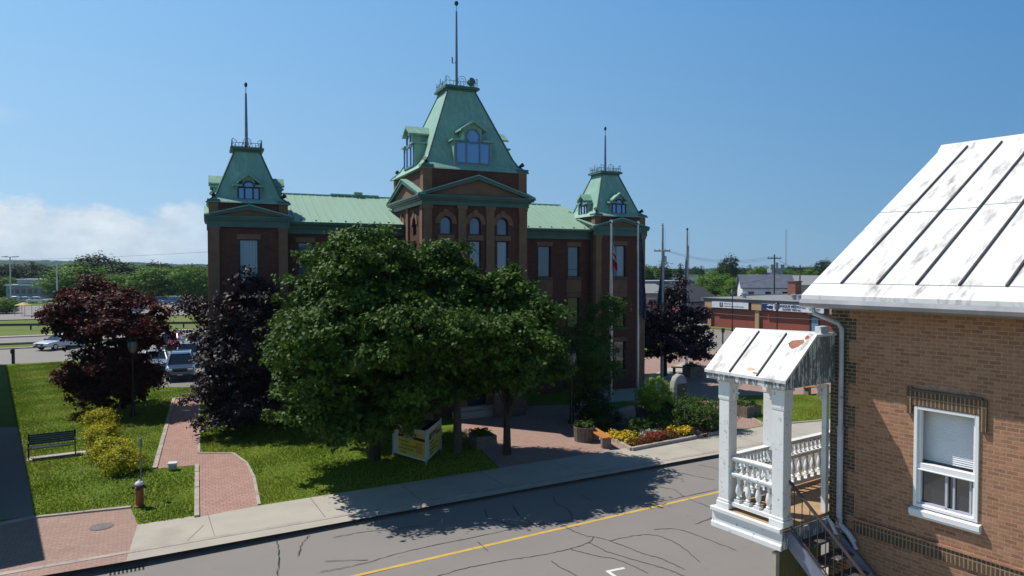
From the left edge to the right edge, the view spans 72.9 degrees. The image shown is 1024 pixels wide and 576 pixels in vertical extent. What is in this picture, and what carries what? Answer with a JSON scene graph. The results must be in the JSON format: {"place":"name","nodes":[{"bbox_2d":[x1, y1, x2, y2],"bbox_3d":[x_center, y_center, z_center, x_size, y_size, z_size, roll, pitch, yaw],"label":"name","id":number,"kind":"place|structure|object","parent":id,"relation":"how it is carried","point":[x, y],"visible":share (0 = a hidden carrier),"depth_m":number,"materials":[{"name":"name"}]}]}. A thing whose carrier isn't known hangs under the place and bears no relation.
{"place":"outdoors","nodes":[
{"label":"outdoors","id":0,"kind":"place"},
{"bbox_2d":[0,508,137,575],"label":"brick forecourt","id":1,"kind":"structure","parent":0,"point":[35,542],"depth_m":18.77,"materials":[{"name":"red brick"}]},
{"bbox_2d":[0,331,187,342],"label":"service road","id":2,"kind":"structure","parent":0,"point":[20,339],"depth_m":74.06,"materials":[{"name":"asphalt"}]},
{"bbox_2d":[0,302,205,319],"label":"parking lot","id":3,"kind":"structure","parent":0,"point":[26,312],"depth_m":117.65,"materials":[{"name":"asphalt"}]},
{"bbox_2d":[160,364,204,386],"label":"parking lane","id":4,"kind":"structure","parent":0,"point":[181,381],"depth_m":46.30,"materials":[{"name":"asphalt"}]},
{"bbox_2d":[145,349,168,368],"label":"parked car","id":5,"kind":"object","parent":4,"relation":"on","point":[163,357],"visible":0.23,"depth_m":51.45,"materials":[{"name":"silver metal"}]},
{"bbox_2d":[163,349,195,380],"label":"parked car","id":6,"kind":"object","parent":4,"relation":"on","point":[178,364],"visible":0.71,"depth_m":47.00,"materials":[{"name":"blue metal"}]},
{"bbox_2d":[177,340,200,365],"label":"parked suv","id":7,"kind":"object","parent":4,"relation":"on","point":[189,346],"visible":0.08,"depth_m":54.09,"materials":[{"name":"silver metal"}]},
{"bbox_2d":[156,398,257,516],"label":"brick path","id":8,"kind":"structure","parent":0,"point":[226,484],"depth_m":25.78,"materials":[{"name":"brick"}]},
{"bbox_2d":[0,322,707,363],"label":"back street","id":9,"kind":"structure","parent":0,"point":[31,355],"depth_m":61.01,"materials":[{"name":"asphalt"}]},
{"bbox_2d":[33,334,82,349],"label":"white car","id":10,"kind":"object","parent":9,"relation":"on","point":[53,343],"visible":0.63,"depth_m":64.28,"materials":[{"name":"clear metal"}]},
{"bbox_2d":[645,284,658,302],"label":"beige house","id":11,"kind":"structure","parent":9,"relation":"on","point":[651,290],"depth_m":92.25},
{"bbox_2d":[0,274,728,347],"bbox_3d":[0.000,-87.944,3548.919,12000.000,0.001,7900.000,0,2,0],"label":"ground","id":12,"kind":"structure","parent":0,"point":[14,330],"depth_m":92.21,"materials":[{"name":"green plant"}]},
{"bbox_2d":[0,276,17,296],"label":"tree","id":13,"kind":"object","parent":12,"relation":"on","point":[2,287],"visible":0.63,"depth_m":189.38,"materials":[{"name":"green plant"}]},
{"bbox_2d":[0,297,23,313],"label":"tree","id":14,"kind":"object","parent":12,"relation":"on","point":[6,306],"visible":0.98,"depth_m":117.37,"materials":[{"name":"green plant"}]},
{"bbox_2d":[1,263,41,280],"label":"tree","id":15,"kind":"object","parent":12,"relation":"on","point":[21,273],"visible":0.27,"depth_m":207.92,"materials":[{"name":"green plant"}]},
{"bbox_2d":[3,279,52,297],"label":"grey building","id":16,"kind":"structure","parent":12,"relation":"on","point":[21,288],"depth_m":182.23,"materials":[{"name":"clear glass"}]},
{"bbox_2d":[27,261,116,295],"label":"tree","id":17,"kind":"object","parent":12,"relation":"on","point":[68,279],"visible":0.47,"depth_m":163.16,"materials":[{"name":"green plant"}]},
{"bbox_2d":[0,322,197,329],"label":"guard rail","id":18,"kind":"object","parent":12,"relation":"on","point":[37,324],"visible":0.4,"depth_m":86.70,"materials":[{"name":"metal"}]},
{"bbox_2d":[4,263,207,276],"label":"distant woods","id":19,"kind":"object","parent":12,"relation":"on","point":[40,266],"visible":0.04,"depth_m":413.97,"materials":[{"name":"plant"}]},
{"bbox_2d":[70,251,148,293],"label":"tree","id":20,"kind":"object","parent":12,"relation":"on","point":[116,266],"visible":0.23,"depth_m":171.94,"materials":[{"name":"green plant"}]},
{"bbox_2d":[110,266,185,297],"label":"tree","id":21,"kind":"object","parent":12,"relation":"on","point":[142,283],"visible":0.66,"depth_m":155.69,"materials":[{"name":"green plant"}]},
{"bbox_2d":[149,264,207,297],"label":"tree","id":22,"kind":"object","parent":12,"relation":"on","point":[195,286],"visible":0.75,"depth_m":157.86,"materials":[{"name":"green plant"}]},
{"bbox_2d":[0,435,804,575],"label":"kerb","id":23,"kind":"structure","parent":12,"relation":"on","point":[185,542],"depth_m":20.74,"materials":[{"name":"concrete"}]},
{"bbox_2d":[653,260,674,279],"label":"tree","id":24,"kind":"object","parent":12,"relation":"on","point":[668,275],"visible":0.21,"depth_m":169.21,"materials":[{"name":"green plant"}]},
{"bbox_2d":[713,253,741,293],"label":"tree","id":25,"kind":"object","parent":12,"relation":"on","point":[723,268],"visible":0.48,"depth_m":208.16,"materials":[{"name":"green plant"}]},
{"bbox_2d":[0,260,812,272],"bbox_3d":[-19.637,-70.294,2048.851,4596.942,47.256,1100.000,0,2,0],"label":"hills","id":26,"kind":"structure","parent":0,"point":[42,262],"depth_m":2061.68,"materials":[{"name":"plant"}]},
{"bbox_2d":[0,344,821,524],"bbox_3d":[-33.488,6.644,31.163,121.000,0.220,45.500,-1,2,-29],"label":"lawn","id":27,"kind":"structure","parent":0,"point":[7,416],"depth_m":26.60,"materials":[{"name":"green plant"}]},
{"bbox_2d":[0,427,33,519],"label":"shaded walk","id":28,"kind":"structure","parent":27,"relation":"on","point":[15,498],"depth_m":24.30,"materials":[{"name":"concrete"}]},
{"bbox_2d":[27,429,86,461],"bbox_3d":[-17.945,6.158,27.356,1.961,0.956,0.654,-1,2,-32],"label":"park bench","id":29,"kind":"object","parent":27,"relation":"on","point":[47,437],"visible":0.98,"depth_m":27.36,"materials":[{"name":"metal"}]},
{"bbox_2d":[0,505,130,524],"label":"forecourt edging","id":30,"kind":"object","parent":27,"relation":"on","point":[60,514],"visible":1,"depth_m":20.80,"materials":[{"name":"concrete"}]},
{"bbox_2d":[73,405,122,428],"bbox_3d":[-19.072,6.070,32.218,1.930,1.100,1.995,0,2,0],"label":"golden shrub","id":31,"kind":"object","parent":27,"relation":"on","point":[97,416],"visible":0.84,"depth_m":31.99,"materials":[{"name":"yellow plant"}]},
{"bbox_2d":[76,419,127,447],"bbox_3d":[-17.259,6.204,29.319,1.971,1.283,2.150,0,2,0],"label":"golden shrub","id":32,"kind":"object","parent":27,"relation":"on","point":[107,429],"visible":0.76,"depth_m":29.07,"materials":[{"name":"yellow plant"}]},
{"bbox_2d":[81,434,137,462],"bbox_3d":[-15.485,6.293,26.795,2.058,1.330,1.983,1,2,42],"label":"golden shrub","id":33,"kind":"object","parent":27,"relation":"on","point":[100,446],"visible":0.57,"depth_m":26.60,"materials":[{"name":"yellow plant"}]},
{"bbox_2d":[31,273,188,413],"bbox_3d":[-21.025,2.840,36.584,7.119,7.292,7.093,-1,2,-34],"label":"copper beech","id":34,"kind":"object","parent":27,"relation":"on","point":[81,381],"visible":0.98,"depth_m":35.16,"materials":[{"name":"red plant"}]},
{"bbox_2d":[90,444,146,476],"bbox_3d":[-14.194,6.311,25.115,1.940,1.315,1.867,1,2,42],"label":"golden shrub","id":35,"kind":"object","parent":27,"relation":"on","point":[118,462],"visible":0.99,"depth_m":24.85,"materials":[{"name":"yellow plant"}]},
{"bbox_2d":[127,336,137,416],"bbox_3d":[-18.938,4.410,34.631,0.464,4.060,0.464,-2,2,-45],"label":"street lamp","id":36,"kind":"object","parent":27,"relation":"on","point":[132,345],"visible":1,"depth_m":34.57,"materials":[{"name":"metal"}]},
{"bbox_2d":[132,480,146,507],"bbox_3d":[-11.555,6.374,21.502,0.400,0.840,0.346,-1,2,-20],"label":"fire hydrant","id":37,"kind":"object","parent":27,"relation":"on","point":[139,486],"visible":1,"depth_m":21.44,"materials":[{"name":"red metal"}]},
{"bbox_2d":[153,397,187,468],"bbox_3d":[-15.881,6.487,32.719,1.397,0.109,15.141,-1,2,-22],"label":"path edging","id":38,"kind":"object","parent":27,"relation":"on","point":[159,451],"visible":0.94,"depth_m":30.55,"materials":[{"name":"concrete"}]},
{"bbox_2d":[168,293,208,330],"bbox_3d":[-17.817,3.334,39.428,2.996,6.152,3.379,-1,2,-20],"label":"purple tree","id":39,"kind":"object","parent":27,"relation":"on","point":[186,304],"visible":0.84,"depth_m":38.69,"materials":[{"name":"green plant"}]},
{"bbox_2d":[194,464,198,516],"bbox_3d":[-10.605,6.739,23.328,0.140,0.112,5.946,-1,2,-24],"label":"path edging","id":40,"kind":"object","parent":27,"relation":"on","point":[196,500],"visible":0.99,"depth_m":22.75,"materials":[{"name":"concrete"}]},
{"bbox_2d":[198,452,260,504],"bbox_3d":[-9.798,6.703,25.085,1.190,0.088,7.708,-1,2,-37],"label":"path edging","id":41,"kind":"object","parent":27,"relation":"on","point":[253,477],"visible":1,"depth_m":25.55,"materials":[{"name":"concrete"}]},
{"bbox_2d":[172,264,288,435],"bbox_3d":[-12.493,2.759,31.776,6.058,7.714,6.176,0,2,0],"label":"purple tree","id":42,"kind":"object","parent":27,"relation":"on","point":[234,377],"visible":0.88,"depth_m":31.07,"materials":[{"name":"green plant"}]},
{"bbox_2d":[249,222,485,461],"bbox_3d":[-5.257,2.074,27.265,8.383,9.325,12.773,0,2,-11],"label":"maple tree","id":43,"kind":"object","parent":27,"relation":"on","point":[343,380],"visible":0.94,"depth_m":23.32,"materials":[{"name":"green plant"}]},
{"bbox_2d":[392,418,441,464],"bbox_3d":[-3.802,6.001,27.169,1.879,1.380,2.192,0,2,0],"label":"triangular banner","id":44,"kind":"object","parent":27,"relation":"on","point":[424,444],"visible":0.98,"depth_m":26.90,"materials":[{"name":"plastic"}]},
{"bbox_2d":[204,1,649,421],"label":"town hall","id":45,"kind":"structure","parent":27,"relation":"on","point":[460,175],"depth_m":35.71,"materials":[{"name":"red brick"}]},
{"bbox_2d":[237,234,260,280],"bbox_3d":[-12.826,-1.467,33.814,1.075,2.304,0.235,-1,2,-24],"label":"window","id":46,"kind":"structure","parent":45,"relation":"in","point":[248,247],"depth_m":33.89,"materials":[{"name":"clear glass"}]},
{"bbox_2d":[296,237,314,279],"bbox_3d":[-10.562,-1.478,35.447,0.960,2.198,0.235,-1,2,-24],"label":"window","id":47,"kind":"structure","parent":45,"relation":"in","point":[301,241],"depth_m":35.47,"materials":[{"name":"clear glass"}]},
{"bbox_2d":[440,216,450,234],"bbox_3d":[-3.310,-3.106,34.402,0.614,0.902,0.072,-1,2,-24],"label":"window","id":48,"kind":"structure","parent":45,"relation":"in","point":[445,222],"depth_m":34.44,"materials":[{"name":"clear glass"}]},
{"bbox_2d":[469,217,480,234],"bbox_3d":[-1.892,-3.123,35.030,0.624,0.902,0.072,-1,2,-24],"label":"window","id":49,"kind":"structure","parent":45,"relation":"in","point":[475,225],"depth_m":35.07,"materials":[{"name":"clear glass"}]},
{"bbox_2d":[469,241,480,272],"bbox_3d":[-1.859,-1.317,35.004,0.778,2.131,0.235,-1,2,-24],"label":"window","id":50,"kind":"structure","parent":45,"relation":"in","point":[477,257],"depth_m":35.15,"materials":[{"name":"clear glass"}]},
{"bbox_2d":[497,218,507,235],"bbox_3d":[-0.526,-3.139,35.633,0.624,0.902,0.072,-1,2,-24],"label":"window","id":51,"kind":"structure","parent":45,"relation":"in","point":[502,225],"depth_m":35.67,"materials":[{"name":"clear glass"}]},
{"bbox_2d":[497,241,507,270],"bbox_3d":[-0.493,-1.333,35.607,0.778,2.131,0.235,-1,2,-24],"label":"window","id":52,"kind":"structure","parent":45,"relation":"in","point":[502,246],"depth_m":35.72,"materials":[{"name":"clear glass"}]},
{"bbox_2d":[537,242,552,278],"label":"window","id":53,"kind":"structure","parent":45,"relation":"in","point":[543,247],"depth_m":41.06,"materials":[{"name":"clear glass"}]},
{"bbox_2d":[567,242,580,278],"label":"window","id":54,"kind":"structure","parent":45,"relation":"in","point":[573,252],"depth_m":41.86,"materials":[{"name":"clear glass"}]},
{"bbox_2d":[567,293,580,328],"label":"window","id":55,"kind":"structure","parent":45,"relation":"in","point":[573,298],"depth_m":41.95,"materials":[{"name":"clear glass"}]},
{"bbox_2d":[612,241,627,278],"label":"window","id":56,"kind":"structure","parent":45,"relation":"in","point":[619,250],"depth_m":42.52,"materials":[{"name":"clear glass"}]},
{"bbox_2d":[613,293,626,328],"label":"window","id":57,"kind":"structure","parent":45,"relation":"in","point":[622,295],"depth_m":42.63,"materials":[{"name":"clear glass"}]},
{"bbox_2d":[613,337,626,371],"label":"window","id":58,"kind":"structure","parent":45,"relation":"in","point":[620,340],"depth_m":42.70,"materials":[{"name":"clear glass"}]},
{"bbox_2d":[372,237,504,452],"bbox_3d":[-3.429,2.384,26.285,6.728,8.758,9.517,0,2,0],"label":"maple tree","id":59,"kind":"object","parent":27,"relation":"on","point":[449,282],"visible":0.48,"depth_m":25.98,"materials":[{"name":"green plant"}]},
{"bbox_2d":[494,392,525,417],"bbox_3d":[-0.102,5.474,34.664,1.700,2.030,0.130,-1,2,-22],"label":"stone monument","id":60,"kind":"object","parent":27,"relation":"on","point":[518,407],"visible":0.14,"depth_m":34.71,"materials":[{"name":"stone"}]},
{"bbox_2d":[446,259,578,455],"bbox_3d":[-0.198,2.792,26.389,5.687,7.937,7.624,0,2,0],"label":"maple tree","id":61,"kind":"object","parent":27,"relation":"on","point":[525,346],"visible":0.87,"depth_m":25.00,"materials":[{"name":"green plant"}]},
{"bbox_2d":[567,386,614,423],"bbox_3d":[3.858,5.633,33.312,2.176,1.967,2.590,-1,2,-29],"label":"dark shrub","id":62,"kind":"object","parent":27,"relation":"on","point":[588,411],"visible":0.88,"depth_m":32.79,"materials":[{"name":"green plant"}]},
{"bbox_2d":[552,290,632,412],"bbox_3d":[3.780,3.311,34.834,4.106,6.445,4.491,1,2,43],"label":"young tree","id":63,"kind":"object","parent":27,"relation":"on","point":[592,375],"visible":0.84,"depth_m":34.36,"materials":[{"name":"green plant"}]},
{"bbox_2d":[603,430,718,450],"bbox_3d":[6.496,6.513,30.262,5.896,0.190,4.253,0,2,0],"label":"bed edging","id":64,"kind":"object","parent":27,"relation":"on","point":[649,445],"visible":0.71,"depth_m":29.22,"materials":[{"name":"concrete"}]},
{"bbox_2d":[606,396,717,446],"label":"flower bed soil","id":65,"kind":"structure","parent":27,"relation":"on","point":[639,410],"depth_m":33.79,"materials":[{"name":"soil"}]},
{"bbox_2d":[590,416,613,431],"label":"lily clump","id":66,"kind":"object","parent":65,"relation":"on","point":[600,424],"visible":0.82,"depth_m":31.52,"materials":[{"name":"green plant"}]},
{"bbox_2d":[594,402,626,426],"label":"dark shrub","id":67,"kind":"object","parent":65,"relation":"on","point":[617,418],"visible":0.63,"depth_m":32.27,"materials":[{"name":"green plant"}]},
{"bbox_2d":[608,405,635,424],"bbox_3d":[5.216,6.101,32.914,1.481,0.970,0.383,-1,2,-26],"label":"stone","id":68,"kind":"object","parent":65,"relation":"on","point":[628,410],"visible":0.62,"depth_m":32.82,"materials":[{"name":"grey stone"}]},
{"bbox_2d":[605,426,641,445],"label":"yellow flowers","id":69,"kind":"object","parent":65,"relation":"on","point":[626,434],"visible":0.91,"depth_m":29.59,"materials":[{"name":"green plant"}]},
{"bbox_2d":[620,415,652,431],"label":"rose bush","id":70,"kind":"object","parent":65,"relation":"on","point":[639,424],"visible":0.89,"depth_m":31.08,"materials":[{"name":"green plant"}]},
{"bbox_2d":[624,428,679,445],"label":"red flowers","id":71,"kind":"object","parent":65,"relation":"on","point":[655,436],"visible":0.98,"depth_m":29.45,"materials":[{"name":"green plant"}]},
{"bbox_2d":[632,375,676,412],"bbox_3d":[7.353,5.536,35.690,2.382,2.156,2.018,0,2,0],"label":"bright shrub","id":72,"kind":"object","parent":65,"relation":"on","point":[649,397],"visible":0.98,"depth_m":35.32,"materials":[{"name":"green plant"}]},
{"bbox_2d":[645,407,685,428],"bbox_3d":[7.056,6.034,31.756,2.080,1.458,2.086,0,2,0],"label":"lily clump","id":73,"kind":"object","parent":65,"relation":"on","point":[671,418],"visible":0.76,"depth_m":31.48,"materials":[{"name":"green plant"}]},
{"bbox_2d":[654,423,695,436],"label":"yellow flowers","id":74,"kind":"object","parent":65,"relation":"on","point":[683,430],"visible":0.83,"depth_m":30.67,"materials":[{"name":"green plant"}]},
{"bbox_2d":[670,374,686,410],"bbox_3d":[8.664,5.477,36.116,0.931,2.046,0.471,-1,2,-28],"label":"standing stone","id":75,"kind":"object","parent":65,"relation":"on","point":[678,381],"visible":0.59,"depth_m":35.88,"materials":[{"name":"stone"}]},
{"bbox_2d":[672,388,742,433],"bbox_3d":[8.900,5.758,31.811,3.275,2.226,3.042,0,2,0],"label":"bush","id":76,"kind":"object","parent":65,"relation":"on","point":[693,407],"depth_m":31.48,"materials":[{"name":"green plant"}]},
{"bbox_2d":[46,436,829,575],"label":"road","id":77,"kind":"structure","parent":0,"point":[323,547],"depth_m":19.11,"materials":[{"name":"grey asphalt"}]},
{"bbox_2d":[107,565,145,575],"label":"storm drain","id":78,"kind":"object","parent":77,"relation":"on","point":[126,570],"visible":1,"depth_m":17.38,"materials":[{"name":"metal"}]},
{"bbox_2d":[276,465,734,575],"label":"tar cracks","id":79,"kind":"object","parent":77,"relation":"on","point":[536,526],"visible":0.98,"depth_m":18.88,"materials":[{"name":"asphalt"}]},
{"bbox_2d":[351,469,815,575],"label":"line","id":80,"kind":"object","parent":77,"relation":"on","point":[434,557],"depth_m":19.46,"materials":[{"name":"yellow paint"}]},
{"bbox_2d":[126,419,829,560],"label":"sidewalk","id":81,"kind":"structure","parent":0,"point":[158,533],"depth_m":22.49,"materials":[{"name":"concrete"}]},
{"bbox_2d":[0,0,1023,268],"label":"sky","id":82,"kind":"structure","parent":0,"point":[748,127],"materials":[{"name":"blue"}]},
{"bbox_2d":[461,405,623,467],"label":"entrance plaza","id":83,"kind":"structure","parent":0,"point":[542,433],"depth_m":30.39,"materials":[{"name":"brick"}]},
{"bbox_2d":[469,426,496,448],"bbox_3d":[-1.269,6.184,28.901,1.017,0.814,1.111,-1,2,-25],"label":"square planter","id":84,"kind":"object","parent":83,"relation":"on","point":[482,438],"visible":1,"depth_m":28.63,"materials":[{"name":"grey concrete"}]},
{"bbox_2d":[568,347,576,423],"bbox_3d":[2.854,4.650,33.137,0.464,3.660,0.464,2,2,45],"label":"street lamp","id":85,"kind":"object","parent":83,"relation":"on","point":[571,419],"visible":0.59,"depth_m":33.08,"materials":[{"name":"metal"}]},
{"bbox_2d":[573,417,594,442],"bbox_3d":[3.103,6.095,29.884,0.955,0.945,0.994,0,2,0],"label":"octagonal planter","id":86,"kind":"object","parent":83,"relation":"on","point":[583,433],"visible":1,"depth_m":29.53,"materials":[{"name":"brown wood"}]},
{"bbox_2d":[592,428,612,448],"bbox_3d":[3.706,6.347,29.283,0.436,0.475,1.761,0,2,-15],"label":"plank bench","id":87,"kind":"object","parent":83,"relation":"on","point":[605,438],"visible":0.7,"depth_m":28.61,"materials":[{"name":"orange wood"}]},
{"bbox_2d":[585,351,830,429],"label":"side plaza","id":88,"kind":"structure","parent":0,"point":[699,387],"depth_m":42.88,"materials":[{"name":"brick"}]},
{"bbox_2d":[566,361,704,407],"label":"flagpole slab","id":89,"kind":"structure","parent":88,"relation":"on","point":[623,394],"depth_m":42.47,"materials":[{"name":"concrete"}]},
{"bbox_2d":[608,219,615,401],"bbox_3d":[5.522,1.256,38.667,0.546,10.148,0.519,0,2,0],"label":"flagpole","id":90,"kind":"object","parent":89,"relation":"on","point":[611,289],"visible":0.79,"depth_m":38.58,"materials":[{"name":"metal"}]},
{"bbox_2d":[633,221,641,392],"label":"flagpole","id":91,"kind":"object","parent":89,"relation":"on","point":[637,333],"visible":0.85,"depth_m":41.47,"materials":[{"name":"metal"}]},
{"bbox_2d":[639,234,645,320],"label":"flag","id":92,"kind":"object","parent":91,"relation":"attached to","point":[642,306],"visible":1,"depth_m":41.49,"materials":[{"name":"fabric"}]},
{"bbox_2d":[660,223,665,377],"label":"flagpole","id":93,"kind":"object","parent":89,"relation":"on","point":[662,309],"visible":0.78,"depth_m":46.98,"materials":[{"name":"metal"}]},
{"bbox_2d":[683,228,689,364],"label":"flagpole","id":94,"kind":"object","parent":89,"relation":"on","point":[686,361],"visible":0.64,"depth_m":53.27,"materials":[{"name":"metal"}]},
{"bbox_2d":[645,276,716,375],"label":"purple tree","id":95,"kind":"object","parent":88,"relation":"on","point":[680,330],"visible":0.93,"depth_m":46.68,"materials":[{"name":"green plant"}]},
{"bbox_2d":[682,361,702,377],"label":"square planter","id":96,"kind":"object","parent":88,"relation":"on","point":[690,369],"visible":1,"depth_m":47.29,"materials":[{"name":"grey concrete"}]},
{"bbox_2d":[737,397,760,417],"bbox_3d":[11.821,5.994,35.080,1.293,0.861,1.324,-1,2,-35],"label":"square planter","id":97,"kind":"object","parent":88,"relation":"on","point":[749,409],"visible":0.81,"depth_m":34.68,"materials":[{"name":"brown concrete"}]},
{"bbox_2d":[698,333,729,350],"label":"cross street","id":98,"kind":"structure","parent":0,"point":[718,339],"depth_m":74.10,"materials":[{"name":"asphalt"}]},
{"bbox_2d":[705,329,732,334],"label":"town lot","id":99,"kind":"structure","parent":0,"point":[728,332],"depth_m":83.66,"materials":[{"name":"asphalt"}]},
{"bbox_2d":[664,285,716,322],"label":"dark roofed house","id":100,"kind":"structure","parent":99,"relation":"on","point":[697,294],"depth_m":99.23,"materials":[{"name":"grey"}]},
{"bbox_2d":[689,271,736,295],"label":"tree","id":101,"kind":"object","parent":99,"relation":"on","point":[715,279],"visible":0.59,"depth_m":162.50,"materials":[{"name":"green plant"}]},
{"bbox_2d":[715,278,737,296],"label":"tree","id":102,"kind":"object","parent":99,"relation":"on","point":[727,287],"visible":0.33,"depth_m":149.06,"materials":[{"name":"green plant"}]},
{"bbox_2d":[701,292,831,331],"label":"medical clinic","id":103,"kind":"structure","parent":99,"relation":"on","point":[750,307],"depth_m":83.87,"materials":[{"name":"brick"}]},
{"bbox_2d":[740,281,802,295],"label":"chimney house","id":104,"kind":"structure","parent":99,"relation":"on","point":[794,287],"depth_m":98.26,"materials":[{"name":"red"}]},
{"bbox_2d":[792,275,819,292],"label":"house","id":105,"kind":"structure","parent":99,"relation":"on","point":[808,281],"depth_m":192.45,"materials":[{"name":"beige"}]},
{"bbox_2d":[735,274,793,295],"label":"blue roofed house","id":106,"kind":"structure","parent":0,"point":[760,286],"depth_m":136.54,"materials":[{"name":"white"}]},
{"bbox_2d":[740,394,829,421],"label":"side lawn","id":107,"kind":"structure","parent":0,"point":[794,411],"depth_m":37.23,"materials":[{"name":"plant"}]},
{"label":"near pavement","id":108,"kind":"structure","parent":0,"visible":0},
{"bbox_2d":[705,134,1023,575],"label":"brick house","id":109,"kind":"structure","parent":108,"relation":"on","point":[914,357],"depth_m":11.87,"materials":[{"name":"brown brick"}]},
{"bbox_2d":[789,480,875,575],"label":"balcony staircase","id":110,"kind":"structure","parent":109,"relation":"attached to","point":[817,565],"depth_m":11.87,"materials":[{"name":"grey"}]},
{"bbox_2d":[908,405,981,534],"bbox_3d":[6.987,2.852,11.098,0.360,1.820,1.050,-1,2,-34],"label":"window","id":111,"kind":"structure","parent":109,"relation":"in","point":[946,457],"depth_m":11.15,"materials":[{"name":"white plastic"}]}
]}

